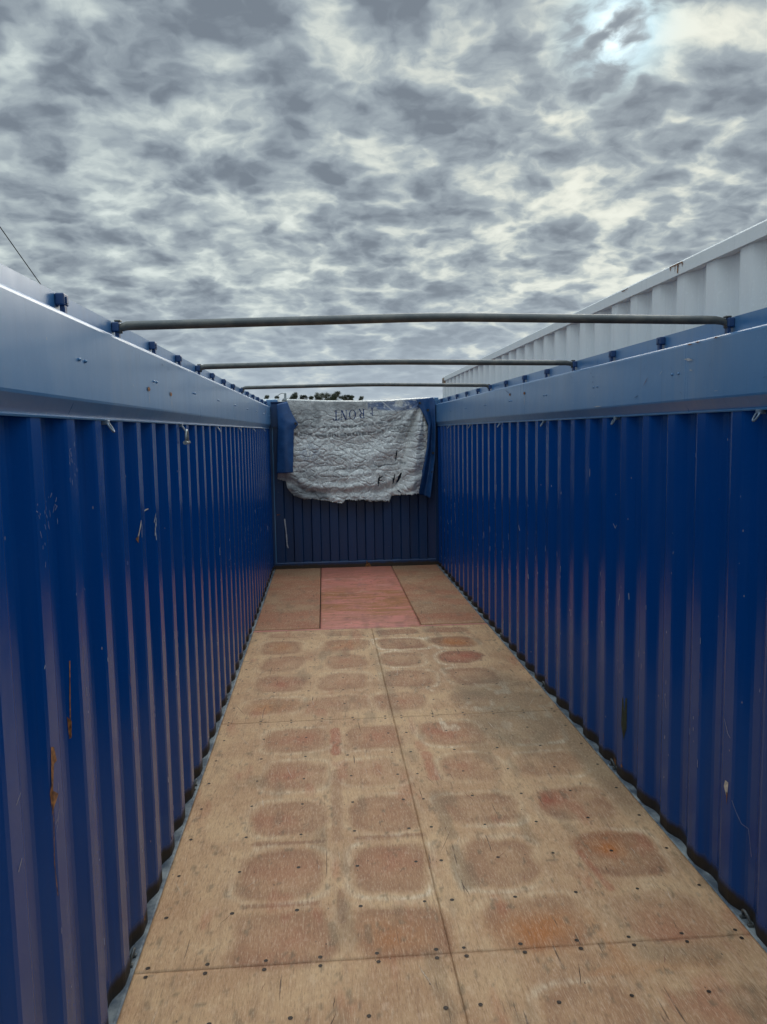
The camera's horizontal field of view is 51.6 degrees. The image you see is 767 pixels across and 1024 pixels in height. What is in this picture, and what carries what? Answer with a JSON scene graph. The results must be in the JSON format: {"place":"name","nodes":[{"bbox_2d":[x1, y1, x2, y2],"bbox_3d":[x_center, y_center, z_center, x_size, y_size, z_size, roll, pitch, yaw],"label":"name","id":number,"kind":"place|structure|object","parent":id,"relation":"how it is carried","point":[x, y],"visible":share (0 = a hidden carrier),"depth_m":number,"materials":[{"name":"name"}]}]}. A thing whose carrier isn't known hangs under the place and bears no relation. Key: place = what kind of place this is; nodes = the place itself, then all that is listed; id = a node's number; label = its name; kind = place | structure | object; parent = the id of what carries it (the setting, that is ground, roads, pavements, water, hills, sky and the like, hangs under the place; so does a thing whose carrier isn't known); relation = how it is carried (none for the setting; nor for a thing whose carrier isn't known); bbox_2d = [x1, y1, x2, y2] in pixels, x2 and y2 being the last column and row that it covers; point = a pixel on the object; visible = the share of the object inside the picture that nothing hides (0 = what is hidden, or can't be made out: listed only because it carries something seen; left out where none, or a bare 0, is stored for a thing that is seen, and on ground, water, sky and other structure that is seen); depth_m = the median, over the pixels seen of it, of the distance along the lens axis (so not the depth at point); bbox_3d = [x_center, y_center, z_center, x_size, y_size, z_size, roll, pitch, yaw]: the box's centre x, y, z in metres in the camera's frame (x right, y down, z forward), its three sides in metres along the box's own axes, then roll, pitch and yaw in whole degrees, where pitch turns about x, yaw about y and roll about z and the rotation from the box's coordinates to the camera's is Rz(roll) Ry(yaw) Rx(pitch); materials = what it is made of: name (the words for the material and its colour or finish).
{"place":"outdoors","nodes":[
{"label":"outdoors","id":0,"kind":"place"},
{"bbox_2d":[0,227,40,283],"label":"stay wire","id":1,"kind":"object","parent":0,"point":[19,254],"visible":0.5,"depth_m":16.72,"materials":[{"name":"grey metal"}]},
{"bbox_2d":[0,0,766,401],"label":"sky","id":2,"kind":"structure","parent":0,"point":[160,159],"materials":[{"name":"grey"}]},
{"label":"ground","id":3,"kind":"structure","parent":0,"visible":0},
{"bbox_2d":[289,392,298,398],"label":"eucalyptus tree","id":4,"kind":"object","parent":3,"relation":"on","point":[294,395],"visible":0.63,"depth_m":147.99,"materials":[{"name":"green plant"}]},
{"bbox_2d":[300,395,307,399],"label":"eucalyptus tree","id":5,"kind":"object","parent":3,"relation":"on","point":[305,397],"visible":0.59,"depth_m":150.52,"materials":[{"name":"green plant"}]},
{"bbox_2d":[314,392,321,399],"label":"eucalyptus tree","id":6,"kind":"object","parent":3,"relation":"on","point":[317,396],"visible":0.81,"depth_m":149.27,"materials":[{"name":"green plant"}]},
{"bbox_2d":[319,392,328,399],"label":"eucalyptus tree","id":7,"kind":"object","parent":3,"relation":"on","point":[323,396],"visible":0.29,"depth_m":151.69,"materials":[{"name":"green plant"}]},
{"bbox_2d":[328,393,337,399],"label":"eucalyptus tree","id":8,"kind":"object","parent":3,"relation":"on","point":[333,396],"visible":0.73,"depth_m":149.60,"materials":[{"name":"green plant"}]},
{"bbox_2d":[332,391,342,399],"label":"eucalyptus tree","id":9,"kind":"object","parent":3,"relation":"on","point":[338,395],"visible":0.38,"depth_m":152.14,"materials":[{"name":"green plant"}]},
{"bbox_2d":[342,395,350,399],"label":"eucalyptus tree","id":10,"kind":"object","parent":3,"relation":"on","point":[346,397],"visible":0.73,"depth_m":148.25,"materials":[{"name":"green plant"}]},
{"bbox_2d":[0,263,766,1023],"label":"open top container","id":11,"kind":"object","parent":3,"relation":"on","point":[478,735],"visible":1,"depth_m":3.54,"materials":[{"name":"blue metal"}]},
{"bbox_2d":[183,429,190,444],"bbox_3d":[-1.043,-0.399,4.206,0.022,0.082,0.118,-1,6,-4],"label":"bow shackle","id":12,"kind":"object","parent":11,"relation":"hanging from","point":[186,441],"visible":1,"depth_m":4.18,"materials":[{"name":"metal"}]},
{"bbox_2d":[277,397,435,503],"bbox_3d":[-0.387,-0.856,11.242,2.241,1.507,0.456,-1,6,-4],"label":"tarpaulin","id":13,"kind":"object","parent":11,"relation":"on","point":[340,451],"visible":1,"depth_m":11.17,"materials":[{"name":"plastic"}]},
{"bbox_2d":[241,383,489,392],"bbox_3d":[-0.159,-1.201,7.628,2.398,0.076,0.034,-1,6,-4],"label":"roof bow","id":14,"kind":"object","parent":11,"relation":"attached to","point":[370,385],"visible":1,"depth_m":7.61,"materials":[{"name":"metal"}]},
{"bbox_2d":[197,359,574,371],"bbox_3d":[0.037,-0.933,5.029,2.398,0.067,0.034,-1,6,-4],"label":"roof bow","id":15,"kind":"object","parent":11,"relation":"attached to","point":[376,362],"visible":1,"depth_m":5.01,"materials":[{"name":"metal"}]},
{"bbox_2d":[114,313,731,333],"bbox_3d":[0.185,-0.736,3.074,2.398,0.069,0.034,-1,6,-4],"label":"roof bow","id":16,"kind":"object","parent":11,"relation":"attached to","point":[391,318],"visible":1,"depth_m":3.06,"materials":[{"name":"metal"}]},
{"bbox_2d":[442,219,766,397],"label":"white container","id":17,"kind":"object","parent":3,"relation":"on","point":[726,277],"visible":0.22,"depth_m":3.98,"materials":[{"name":"metal"}]}
]}

